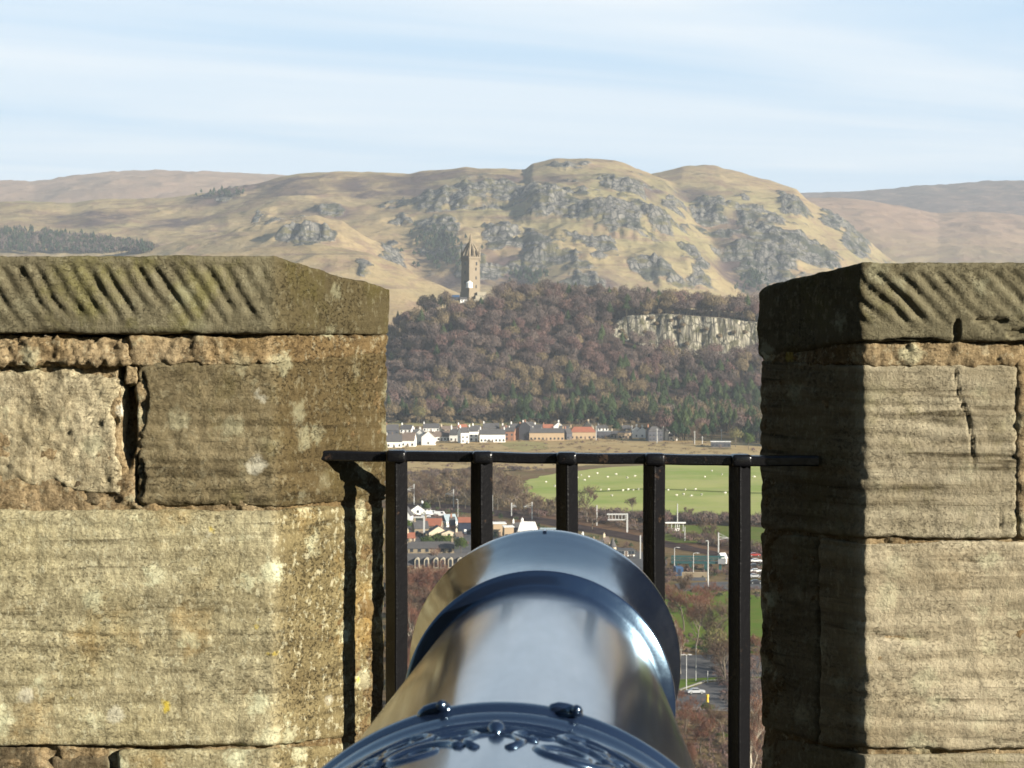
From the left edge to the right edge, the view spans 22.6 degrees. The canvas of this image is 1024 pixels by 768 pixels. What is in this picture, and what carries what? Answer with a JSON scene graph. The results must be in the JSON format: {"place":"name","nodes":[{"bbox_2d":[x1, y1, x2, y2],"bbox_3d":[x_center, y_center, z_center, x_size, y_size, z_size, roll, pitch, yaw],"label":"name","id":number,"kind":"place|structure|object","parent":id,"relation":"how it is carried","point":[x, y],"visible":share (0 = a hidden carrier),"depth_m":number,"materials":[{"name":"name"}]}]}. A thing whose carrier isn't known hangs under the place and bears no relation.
{"place":"outdoors","nodes":[
{"label":"outdoors","id":0,"kind":"place"},
{"bbox_2d":[387,420,537,425],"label":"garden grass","id":1,"kind":"structure","parent":0,"point":[452,423],"depth_m":1967.96,"materials":[{"name":"green plant"}]},
{"bbox_2d":[0,158,1023,335],"bbox_3d":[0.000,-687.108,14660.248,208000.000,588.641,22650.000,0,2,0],"label":"hills","id":2,"kind":"structure","parent":0,"point":[713,229],"depth_m":5009.48,"materials":[{"name":"beige plant"}]},
{"bbox_2d":[0,224,154,253],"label":"conifer plantation","id":3,"kind":"object","parent":2,"relation":"on","point":[82,241],"visible":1,"depth_m":4819.04,"materials":[{"name":"green plant"}]},
{"bbox_2d":[195,186,771,292],"bbox_3d":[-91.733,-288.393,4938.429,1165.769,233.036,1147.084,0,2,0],"label":"hillside pines","id":4,"kind":"object","parent":2,"relation":"on","point":[535,275],"visible":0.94,"depth_m":4591.90,"materials":[{"name":"plant"}]},
{"bbox_2d":[0,0,1023,192],"label":"sky","id":5,"kind":"structure","parent":0,"point":[806,96],"materials":[{"name":"blue"}]},
{"bbox_2d":[501,441,548,451],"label":"rough green","id":6,"kind":"object","parent":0,"point":[522,447],"visible":1,"depth_m":1672.93,"materials":[{"name":"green plant"}]},
{"bbox_2d":[407,515,666,570],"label":"town ground","id":7,"kind":"structure","parent":0,"point":[637,560],"depth_m":975.61,"materials":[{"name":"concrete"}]},
{"bbox_2d":[411,518,428,535],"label":"house","id":8,"kind":"structure","parent":7,"relation":"on","point":[417,527],"depth_m":1037.12,"materials":[{"name":"stone"}]},
{"bbox_2d":[407,537,453,552],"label":"building","id":9,"kind":"structure","parent":7,"relation":"on","point":[425,547],"depth_m":963.50,"materials":[{"name":"stone"}]},
{"bbox_2d":[425,514,442,528],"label":"house","id":10,"kind":"structure","parent":7,"relation":"on","point":[432,522],"depth_m":1061.46,"materials":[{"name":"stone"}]},
{"bbox_2d":[426,525,444,535],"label":"house","id":11,"kind":"structure","parent":7,"relation":"on","point":[435,529],"depth_m":1026.70,"materials":[{"name":"stone"}]},
{"bbox_2d":[449,513,455,530],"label":"house","id":12,"kind":"structure","parent":7,"relation":"on","point":[452,524],"depth_m":1048.69,"materials":[{"name":"grey brick"}]},
{"bbox_2d":[454,537,467,552],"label":"tree","id":13,"kind":"object","parent":7,"relation":"on","point":[460,542],"visible":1,"depth_m":959.10,"materials":[{"name":"green plant"}]},
{"bbox_2d":[458,517,470,533],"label":"house","id":14,"kind":"structure","parent":7,"relation":"on","point":[464,525],"depth_m":1044.06,"materials":[{"name":"blue paint"}]},
{"bbox_2d":[493,522,506,536],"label":"house","id":15,"kind":"structure","parent":7,"relation":"on","point":[498,528],"depth_m":1032.66,"materials":[{"name":"beige paint"}]},
{"bbox_2d":[502,525,513,535],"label":"house","id":16,"kind":"structure","parent":7,"relation":"on","point":[508,529],"depth_m":1021.70,"materials":[{"name":"beige brick"}]},
{"bbox_2d":[518,517,537,531],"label":"house","id":17,"kind":"structure","parent":7,"relation":"on","point":[526,525],"depth_m":1034.63,"materials":[{"name":"white paint"}]},
{"bbox_2d":[616,548,635,555],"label":"house","id":18,"kind":"structure","parent":7,"relation":"on","point":[626,551],"depth_m":953.66,"materials":[{"name":"stone"}]},
{"bbox_2d":[386,299,759,421],"bbox_3d":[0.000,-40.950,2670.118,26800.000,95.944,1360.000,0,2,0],"label":"wooded hill","id":19,"kind":"structure","parent":0,"point":[694,334],"depth_m":2266.22,"materials":[{"name":"plant"}]},
{"bbox_2d":[460,234,480,301],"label":"monument tower","id":20,"kind":"structure","parent":19,"relation":"on","point":[470,265],"depth_m":2355.92,"materials":[{"name":"stone"}]},
{"bbox_2d":[384,278,762,442],"bbox_3d":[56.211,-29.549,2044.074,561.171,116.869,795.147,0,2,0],"label":"woodland","id":21,"kind":"object","parent":19,"relation":"on","point":[665,411],"visible":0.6,"depth_m":2151.56,"materials":[{"name":"plant"}]},
{"bbox_2d":[381,422,764,767],"bbox_3d":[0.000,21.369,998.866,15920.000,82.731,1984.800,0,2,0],"label":"ground","id":22,"kind":"structure","parent":0,"point":[533,474],"depth_m":1012.62,"materials":[{"name":"brown soil"}]},
{"bbox_2d":[386,422,398,433],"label":"house","id":23,"kind":"structure","parent":22,"relation":"on","point":[392,428],"depth_m":1808.75,"materials":[{"name":"stone"}]},
{"bbox_2d":[402,431,416,446],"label":"house","id":24,"kind":"structure","parent":22,"relation":"on","point":[409,438],"depth_m":1662.14,"materials":[{"name":"white paint"}]},
{"bbox_2d":[408,598,419,635],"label":"birch tree","id":25,"kind":"object","parent":22,"relation":"on","point":[413,617],"visible":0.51,"depth_m":685.28,"materials":[{"name":"brown plant"}]},
{"bbox_2d":[408,591,422,634],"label":"bare tree","id":26,"kind":"object","parent":22,"relation":"on","point":[415,600],"visible":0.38,"depth_m":732.30,"materials":[{"name":"brown plant"}]},
{"bbox_2d":[410,504,424,514],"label":"house","id":27,"kind":"structure","parent":22,"relation":"on","point":[417,509],"depth_m":1137.60,"materials":[{"name":"stone"}]},
{"bbox_2d":[408,582,429,600],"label":"bare tree","id":28,"kind":"object","parent":22,"relation":"on","point":[415,588],"visible":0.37,"depth_m":761.17,"materials":[{"name":"brown plant"}]},
{"bbox_2d":[411,484,426,502],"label":"bare tree","id":29,"kind":"object","parent":22,"relation":"on","point":[416,490],"visible":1,"depth_m":1170.61,"materials":[{"name":"brown plant"}]},
{"bbox_2d":[412,564,432,590],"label":"red twig tree","id":30,"kind":"object","parent":22,"relation":"on","point":[418,569],"visible":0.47,"depth_m":797.16,"materials":[{"name":"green plant"}]},
{"bbox_2d":[414,573,434,597],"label":"red twig tree","id":31,"kind":"object","parent":22,"relation":"on","point":[427,582],"visible":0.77,"depth_m":772.29,"materials":[{"name":"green plant"}]},
{"bbox_2d":[423,422,439,431],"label":"house","id":32,"kind":"structure","parent":22,"relation":"on","point":[432,426],"depth_m":1849.97,"materials":[{"name":"stone"}]},
{"bbox_2d":[424,474,438,503],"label":"bare tree","id":33,"kind":"object","parent":22,"relation":"on","point":[431,481],"visible":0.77,"depth_m":1200.32,"materials":[{"name":"brown plant"}]},
{"bbox_2d":[425,559,446,577],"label":"red twig tree","id":34,"kind":"object","parent":22,"relation":"on","point":[443,566],"visible":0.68,"depth_m":823.84,"materials":[{"name":"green plant"}]},
{"bbox_2d":[407,553,467,578],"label":"tenement","id":35,"kind":"structure","parent":22,"relation":"on","point":[425,559],"depth_m":843.59,"materials":[{"name":"stone"}]},
{"bbox_2d":[429,485,446,507],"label":"bare tree","id":36,"kind":"object","parent":22,"relation":"on","point":[441,490],"visible":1,"depth_m":1171.47,"materials":[{"name":"brown plant"}]},
{"bbox_2d":[455,478,470,507],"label":"bare tree","id":37,"kind":"object","parent":22,"relation":"on","point":[464,489],"visible":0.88,"depth_m":1171.13,"materials":[{"name":"brown plant"}]},
{"bbox_2d":[408,465,543,475],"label":"hedge","id":38,"kind":"object","parent":22,"relation":"on","point":[515,468],"visible":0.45,"depth_m":1418.72,"materials":[{"name":"brown plant"}]},
{"bbox_2d":[483,421,498,428],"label":"house","id":39,"kind":"structure","parent":22,"relation":"on","point":[490,425],"depth_m":1838.98,"materials":[{"name":"stone"}]},
{"bbox_2d":[408,467,582,513],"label":"scrub","id":40,"kind":"object","parent":22,"relation":"on","point":[507,499],"visible":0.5,"depth_m":1226.09,"materials":[{"name":"brown plant"}]},
{"bbox_2d":[493,481,507,509],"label":"bare tree","id":41,"kind":"object","parent":22,"relation":"on","point":[500,490],"visible":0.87,"depth_m":1161.72,"materials":[{"name":"brown plant"}]},
{"bbox_2d":[495,473,513,501],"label":"bare tree","id":42,"kind":"object","parent":22,"relation":"on","point":[504,480],"visible":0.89,"depth_m":1180.38,"materials":[{"name":"brown plant"}]},
{"bbox_2d":[409,506,638,557],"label":"garden shrubbery","id":43,"kind":"object","parent":22,"relation":"on","point":[497,535],"visible":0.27,"depth_m":1072.34,"materials":[{"name":"green plant"}]},
{"bbox_2d":[394,421,674,448],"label":"garden shrubbery","id":44,"kind":"object","parent":22,"relation":"on","point":[620,438],"visible":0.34,"depth_m":1726.47,"materials":[{"name":"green plant"}]},
{"bbox_2d":[578,484,598,521],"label":"bare tree","id":45,"kind":"object","parent":22,"relation":"on","point":[582,501],"visible":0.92,"depth_m":1098.87,"materials":[{"name":"brown plant"}]},
{"bbox_2d":[584,506,600,529],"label":"bare tree","id":46,"kind":"object","parent":22,"relation":"on","point":[590,510],"visible":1,"depth_m":1059.85,"materials":[{"name":"brown plant"}]},
{"bbox_2d":[607,513,627,531],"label":"signal gantry","id":47,"kind":"object","parent":22,"relation":"on","point":[625,514],"visible":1,"depth_m":1051.30,"materials":[{"name":"metal"}]},
{"bbox_2d":[667,420,678,439],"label":"conifer tree","id":48,"kind":"object","parent":22,"relation":"on","point":[673,427],"visible":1,"depth_m":1723.80,"materials":[{"name":"green plant"}]},
{"bbox_2d":[587,506,760,525],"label":"riverside scrub","id":49,"kind":"object","parent":22,"relation":"on","point":[723,517],"visible":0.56,"depth_m":1094.58,"materials":[{"name":"brown plant"}]},
{"bbox_2d":[674,617,688,656],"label":"birch tree","id":50,"kind":"object","parent":22,"relation":"on","point":[680,638],"visible":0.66,"depth_m":654.86,"materials":[{"name":"brown plant"}]},
{"bbox_2d":[676,691,704,733],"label":"red twig tree","id":51,"kind":"object","parent":22,"relation":"on","point":[687,706],"visible":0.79,"depth_m":564.67,"materials":[{"name":"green plant"}]},
{"bbox_2d":[683,737,698,759],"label":"red twig tree","id":52,"kind":"object","parent":22,"relation":"on","point":[690,749],"visible":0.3,"depth_m":500.16,"materials":[{"name":"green plant"}]},
{"bbox_2d":[678,593,707,646],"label":"red twig tree","id":53,"kind":"object","parent":22,"relation":"on","point":[691,608],"visible":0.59,"depth_m":700.12,"materials":[{"name":"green plant"}]},
{"bbox_2d":[682,572,706,580],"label":"retaining wall","id":54,"kind":"structure","parent":22,"relation":"on","point":[697,576],"depth_m":872.40,"materials":[{"name":"stone"}]},
{"bbox_2d":[671,555,725,570],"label":"footbridge","id":55,"kind":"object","parent":22,"relation":"on","point":[720,561],"visible":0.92,"depth_m":904.89,"materials":[{"name":"teal paint"}]},
{"bbox_2d":[682,711,720,754],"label":"red twig tree","id":56,"kind":"object","parent":22,"relation":"on","point":[701,733],"visible":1,"depth_m":536.76,"materials":[{"name":"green plant"}]},
{"bbox_2d":[694,517,711,538],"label":"bare tree","id":57,"kind":"object","parent":22,"relation":"on","point":[704,531],"visible":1,"depth_m":1003.47,"materials":[{"name":"brown plant"}]},
{"bbox_2d":[687,594,727,652],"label":"bare tree","id":58,"kind":"object","parent":22,"relation":"on","point":[709,613],"visible":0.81,"depth_m":675.30,"materials":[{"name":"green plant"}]},
{"bbox_2d":[665,555,761,582],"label":"embankment scrub","id":59,"kind":"object","parent":22,"relation":"on","point":[689,569],"visible":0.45,"depth_m":893.71,"materials":[{"name":"brown plant"}]},
{"bbox_2d":[699,623,727,662],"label":"pale tree","id":60,"kind":"object","parent":22,"relation":"on","point":[719,631],"visible":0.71,"depth_m":670.54,"materials":[{"name":"beige plant"}]},
{"bbox_2d":[703,703,727,736],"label":"bare tree","id":61,"kind":"object","parent":22,"relation":"on","point":[711,712],"visible":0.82,"depth_m":552.28,"materials":[{"name":"brown plant"}]},
{"bbox_2d":[675,706,764,767],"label":"undergrowth","id":62,"kind":"object","parent":22,"relation":"on","point":[723,741],"visible":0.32,"depth_m":544.77,"materials":[{"name":"brown plant"}]},
{"bbox_2d":[701,623,750,683],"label":"bare tree","id":63,"kind":"object","parent":22,"relation":"on","point":[717,654],"visible":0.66,"depth_m":635.40,"materials":[{"name":"brown plant"}]},
{"bbox_2d":[709,644,761,709],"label":"undergrowth","id":64,"kind":"object","parent":22,"relation":"on","point":[755,688],"visible":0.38,"depth_m":638.07,"materials":[{"name":"plant"}]},
{"bbox_2d":[728,426,743,446],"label":"pale tree","id":65,"kind":"object","parent":22,"relation":"on","point":[735,433],"visible":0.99,"depth_m":1654.71,"materials":[{"name":"beige plant"}]},
{"bbox_2d":[750,633,761,673],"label":"red twig tree","id":66,"kind":"object","parent":22,"relation":"on","point":[755,640],"visible":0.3,"depth_m":652.77,"materials":[{"name":"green plant"}]},
{"bbox_2d":[750,719,763,767],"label":"birch tree","id":67,"kind":"object","parent":22,"relation":"on","point":[754,742],"visible":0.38,"depth_m":496.57,"materials":[{"name":"brown plant"}]},
{"bbox_2d":[750,690,764,767],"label":"birch tree","id":68,"kind":"object","parent":22,"relation":"on","point":[758,710],"visible":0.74,"depth_m":518.19,"materials":[{"name":"brown plant"}]},
{"bbox_2d":[387,438,761,474],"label":"golden grass field","id":69,"kind":"structure","parent":0,"point":[677,446],"depth_m":1651.31,"materials":[{"name":"beige plant"}]},
{"bbox_2d":[386,434,401,446],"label":"house","id":70,"kind":"structure","parent":69,"relation":"on","point":[392,440],"depth_m":1652.54,"materials":[{"name":"paint"}]},
{"bbox_2d":[421,429,435,444],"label":"house","id":71,"kind":"structure","parent":69,"relation":"on","point":[428,437],"depth_m":1677.62,"materials":[{"name":"white paint"}]},
{"bbox_2d":[433,429,449,440],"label":"house","id":72,"kind":"structure","parent":69,"relation":"on","point":[442,435],"depth_m":1727.07,"materials":[{"name":"grey tile"}]},
{"bbox_2d":[449,427,457,440],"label":"house","id":73,"kind":"structure","parent":69,"relation":"on","point":[453,434],"depth_m":1721.84,"materials":[{"name":"paint"}]},
{"bbox_2d":[457,426,468,442],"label":"house","id":74,"kind":"structure","parent":69,"relation":"on","point":[463,434],"depth_m":1701.56,"materials":[{"name":"paint"}]},
{"bbox_2d":[468,424,478,440],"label":"house","id":75,"kind":"structure","parent":69,"relation":"on","point":[473,433],"depth_m":1721.51,"materials":[{"name":"paint"}]},
{"bbox_2d":[479,427,505,441],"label":"house","id":76,"kind":"structure","parent":69,"relation":"on","point":[493,435],"depth_m":1711.34,"materials":[{"name":"paint"}]},
{"bbox_2d":[505,426,515,440],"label":"house","id":77,"kind":"structure","parent":69,"relation":"on","point":[510,432],"depth_m":1731.97,"materials":[{"name":"orange brick"}]},
{"bbox_2d":[519,419,532,439],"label":"house","id":78,"kind":"structure","parent":69,"relation":"on","point":[525,427],"depth_m":1733.56,"materials":[{"name":"paint"}]},
{"bbox_2d":[529,426,564,440],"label":"house","id":79,"kind":"structure","parent":69,"relation":"on","point":[548,434],"depth_m":1731.95,"materials":[{"name":"beige paint"}]},
{"bbox_2d":[570,425,595,438],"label":"house","id":80,"kind":"structure","parent":69,"relation":"on","point":[584,432],"depth_m":1747.80,"materials":[{"name":"beige brick"}]},
{"bbox_2d":[596,431,610,437],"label":"house","id":81,"kind":"structure","parent":69,"relation":"on","point":[601,434],"depth_m":1758.33,"materials":[{"name":"grey metal"}]},
{"bbox_2d":[617,432,631,438],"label":"house","id":82,"kind":"structure","parent":69,"relation":"on","point":[625,435],"depth_m":1752.98,"materials":[{"name":"beige brick"}]},
{"bbox_2d":[645,424,662,440],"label":"house","id":83,"kind":"structure","parent":69,"relation":"on","point":[653,433],"depth_m":1721.89,"materials":[{"name":"stone"}]},
{"bbox_2d":[710,441,730,446],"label":"shed","id":84,"kind":"structure","parent":69,"relation":"on","point":[720,443],"depth_m":1652.08,"materials":[{"name":"grey metal"}]},
{"bbox_2d":[742,433,754,449],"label":"evergreen tree","id":85,"kind":"object","parent":69,"relation":"on","point":[747,437],"visible":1,"depth_m":1626.15,"materials":[{"name":"green plant"}]},
{"bbox_2d":[408,504,762,563],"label":"railway bed","id":86,"kind":"object","parent":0,"point":[552,522],"visible":0.49,"depth_m":1073.00,"materials":[{"name":"brown gravel"}]},
{"bbox_2d":[510,513,761,558],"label":"embankment","id":87,"kind":"structure","parent":0,"point":[614,527],"depth_m":1064.59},
{"bbox_2d":[509,505,761,553],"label":"embankment scrub","id":88,"kind":"object","parent":87,"relation":"on","point":[694,536],"visible":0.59,"depth_m":1049.72,"materials":[{"name":"brown plant"}]},
{"bbox_2d":[523,465,761,515],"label":"pasture field","id":89,"kind":"structure","parent":0,"point":[689,477],"depth_m":1307.76,"materials":[{"name":"green plant"}]},
{"bbox_2d":[578,488,761,493],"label":"field track","id":90,"kind":"structure","parent":0,"point":[672,489],"depth_m":1279.96,"materials":[{"name":"beige soil"}]},
{"bbox_2d":[665,590,762,652],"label":"park lawn","id":91,"kind":"structure","parent":0,"point":[756,620],"depth_m":765.79,"materials":[{"name":"green plant"}]},
{"bbox_2d":[665,583,693,630],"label":"red twig tree","id":92,"kind":"object","parent":91,"relation":"on","point":[672,600],"visible":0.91,"depth_m":739.64,"materials":[{"name":"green plant"}]},
{"bbox_2d":[673,573,693,608],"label":"bare tree","id":93,"kind":"object","parent":91,"relation":"on","point":[684,583],"visible":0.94,"depth_m":786.85,"materials":[{"name":"brown plant"}]},
{"bbox_2d":[685,585,717,625],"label":"red twig tree","id":94,"kind":"object","parent":91,"relation":"on","point":[705,600],"visible":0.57,"depth_m":750.79,"materials":[{"name":"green plant"}]},
{"bbox_2d":[694,581,723,607],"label":"red twig tree","id":95,"kind":"object","parent":91,"relation":"on","point":[711,586],"visible":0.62,"depth_m":774.66,"materials":[{"name":"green plant"}]},
{"bbox_2d":[665,583,759,654],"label":"undergrowth","id":96,"kind":"object","parent":91,"relation":"on","point":[719,593],"visible":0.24,"depth_m":723.43,"materials":[{"name":"brown plant"}]},
{"bbox_2d":[665,525,764,544],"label":"verge","id":97,"kind":"structure","parent":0,"point":[756,532],"depth_m":1050.50,"materials":[{"name":"green plant"}]},
{"bbox_2d":[675,582,760,590],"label":"street","id":98,"kind":"structure","parent":0,"point":[719,584],"depth_m":856.21,"materials":[{"name":"grey asphalt"}]},
{"bbox_2d":[679,677,757,689],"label":"road verge","id":99,"kind":"structure","parent":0,"point":[689,682],"depth_m":640.97,"materials":[{"name":"green plant"}]},
{"bbox_2d":[677,680,761,706],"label":"road","id":100,"kind":"structure","parent":0,"point":[712,689],"depth_m":618.94,"materials":[{"name":"grey asphalt"}]},
{"bbox_2d":[680,654,761,678],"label":"back road","id":101,"kind":"structure","parent":0,"point":[698,666],"depth_m":665.92,"materials":[{"name":"grey asphalt"}]},
{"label":"gun platform floor","id":102,"kind":"structure","parent":0,"visible":0},
{"bbox_2d":[0,255,389,767],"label":"battlement merlon","id":103,"kind":"object","parent":102,"relation":"on","point":[192,536],"visible":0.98,"depth_m":4.37,"materials":[{"name":"stone"}]},
{"bbox_2d":[757,262,1023,767],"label":"battlement merlon","id":104,"kind":"object","parent":102,"relation":"on","point":[892,570],"visible":1,"depth_m":4.37,"materials":[{"name":"stone"}]},
{"bbox_3d":[0.094,1.236,4.530,1.044,0.736,0.242,0,2,0],"label":"parapet wall","id":105,"kind":"object","parent":102,"relation":"on","visible":0},
{"bbox_2d":[321,449,818,767],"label":"iron railing","id":106,"kind":"object","parent":105,"relation":"on","point":[482,462],"visible":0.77,"depth_m":4.46,"materials":[{"name":"black metal"}]},
{"bbox_3d":[-0.030,1.199,1.691,1.100,0.890,1.700,0,2,0],"label":"gun carriage","id":107,"kind":"object","parent":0,"visible":0},
{"bbox_2d":[321,529,694,767],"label":"cannon","id":108,"kind":"object","parent":107,"relation":"on","point":[544,648],"visible":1,"depth_m":2.56,"materials":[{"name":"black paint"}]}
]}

